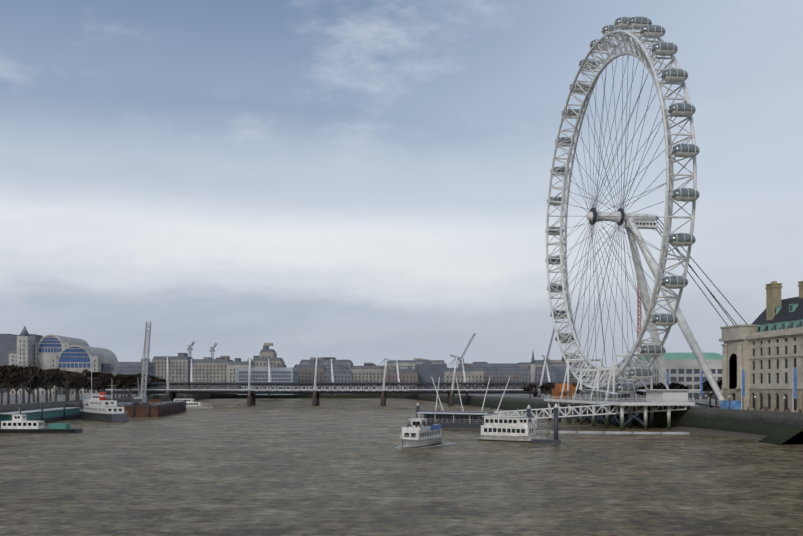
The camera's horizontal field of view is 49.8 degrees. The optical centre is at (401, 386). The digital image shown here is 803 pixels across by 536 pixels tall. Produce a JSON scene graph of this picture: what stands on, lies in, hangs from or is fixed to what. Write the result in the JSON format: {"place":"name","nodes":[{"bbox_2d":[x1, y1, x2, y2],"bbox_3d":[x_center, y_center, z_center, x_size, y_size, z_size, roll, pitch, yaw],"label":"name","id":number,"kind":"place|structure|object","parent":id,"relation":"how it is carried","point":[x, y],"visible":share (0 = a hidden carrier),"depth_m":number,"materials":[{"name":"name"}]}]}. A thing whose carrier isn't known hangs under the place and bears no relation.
{"place":"outdoors","nodes":[
{"label":"outdoors","id":0,"kind":"place"},
{"bbox_2d":[0,400,81,425],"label":"embankment pier","id":1,"kind":"structure","parent":0,"point":[64,412],"depth_m":327.91,"materials":[{"name":"teal metal"}]},
{"bbox_2d":[0,393,782,411],"bbox_3d":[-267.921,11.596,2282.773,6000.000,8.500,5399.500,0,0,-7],"label":"bank ground","id":2,"kind":"structure","parent":0,"point":[62,398],"depth_m":587.56,"materials":[{"name":"grey concrete"}]},
{"bbox_2d":[0,355,165,404],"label":"trees","id":3,"kind":"object","parent":2,"relation":"on","point":[16,378],"visible":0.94,"depth_m":402.72,"materials":[{"name":"brown plant"}]},
{"bbox_2d":[0,326,603,394],"bbox_3d":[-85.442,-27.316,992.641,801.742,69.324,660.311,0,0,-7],"label":"distant buildings","id":4,"kind":"structure","parent":2,"relation":"on","point":[71,354],"depth_m":897.55,"materials":[{"name":"grey stone"}]},
{"bbox_2d":[106,357,635,405],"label":"bridge","id":5,"kind":"structure","parent":2,"relation":"on","point":[251,391],"depth_m":607.12,"materials":[{"name":"metal"}]},
{"bbox_2d":[187,277,640,367],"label":"construction cranes","id":6,"kind":"object","parent":2,"relation":"on","point":[190,348],"visible":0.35,"depth_m":976.57,"materials":[{"name":"grey metal"}]},
{"bbox_2d":[522,374,722,405],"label":"trees","id":7,"kind":"object","parent":2,"relation":"on","point":[546,387],"visible":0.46,"depth_m":328.43,"materials":[{"name":"brown plant"}]},
{"bbox_2d":[545,16,746,406],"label":"ferris wheel","id":8,"kind":"object","parent":2,"relation":"on","point":[632,223],"visible":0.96,"depth_m":291.40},
{"bbox_2d":[604,353,722,399],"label":"bank buildings","id":9,"kind":"structure","parent":2,"relation":"on","point":[685,369],"depth_m":466.36,"materials":[{"name":"concrete"}]},
{"bbox_2d":[666,367,801,412],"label":"promenade furniture","id":10,"kind":"object","parent":2,"relation":"on","point":[730,404],"visible":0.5,"depth_m":247.57,"materials":[{"name":"white paint"}]},
{"bbox_2d":[719,281,802,412],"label":"stone building","id":11,"kind":"structure","parent":2,"relation":"on","point":[764,350],"depth_m":268.06,"materials":[{"name":"stone"}]},
{"bbox_2d":[0,398,802,535],"bbox_3d":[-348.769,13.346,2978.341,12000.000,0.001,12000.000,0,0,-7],"label":"river","id":12,"kind":"structure","parent":0,"point":[284,467],"depth_m":125.60,"materials":[{"name":"brown liquid"}]},
{"bbox_2d":[0,414,81,432],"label":"boat","id":13,"kind":"object","parent":12,"relation":"on","point":[18,423],"visible":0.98,"depth_m":249.95,"materials":[{"name":"white metal"}]},
{"bbox_2d":[80,369,127,421],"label":"moored ship","id":14,"kind":"object","parent":12,"relation":"on","point":[99,407],"visible":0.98,"depth_m":337.59,"materials":[{"name":"white metal"}]},
{"bbox_2d":[66,321,185,416],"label":"works cofferdam","id":15,"kind":"object","parent":12,"relation":"in","point":[140,406],"visible":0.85,"depth_m":390.85,"materials":[{"name":"brown metal"}]},
{"bbox_2d":[174,399,212,408],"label":"passenger boat","id":16,"kind":"object","parent":12,"relation":"on","point":[191,404],"visible":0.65,"depth_m":517.58,"materials":[{"name":"white metal"}]},
{"bbox_2d":[400,419,441,448],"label":"tour boat","id":17,"kind":"object","parent":12,"relation":"on","point":[417,433],"visible":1,"depth_m":192.36,"materials":[{"name":"white metal"}]},
{"bbox_2d":[394,441,455,448],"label":"boat wake","id":18,"kind":"object","parent":12,"relation":"on","point":[424,447],"depth_m":192.37,"materials":[{"name":"white liquid"}]},
{"bbox_2d":[479,413,546,441],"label":"party boat","id":19,"kind":"object","parent":12,"relation":"on","point":[509,428],"visible":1,"depth_m":211.52,"materials":[{"name":"white metal"}]},
{"bbox_2d":[416,377,686,442],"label":"pier","id":20,"kind":"structure","parent":12,"relation":"in","point":[459,419],"depth_m":277.24,"materials":[{"name":"white metal"}]},
{"bbox_2d":[550,431,689,434],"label":"floating boom","id":21,"kind":"object","parent":12,"relation":"on","point":[607,432],"visible":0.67,"depth_m":244.30,"materials":[{"name":"grey metal"}]},
{"bbox_2d":[544,354,720,429],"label":"boarding platform","id":22,"kind":"structure","parent":12,"relation":"in","point":[567,392],"depth_m":279.73,"materials":[{"name":"white metal"}]},
{"bbox_2d":[0,394,802,444],"bbox_3d":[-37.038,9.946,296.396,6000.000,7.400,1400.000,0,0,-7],"label":"embankment wall","id":23,"kind":"structure","parent":0,"point":[751,424],"depth_m":288.68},
{"bbox_2d":[759,417,802,444],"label":"river stairs","id":24,"kind":"structure","parent":23,"relation":"on","point":[790,432],"depth_m":202.03,"materials":[{"name":"stone"}]},
{"bbox_2d":[0,0,802,367],"label":"sky","id":25,"kind":"structure","parent":0,"point":[360,182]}
]}

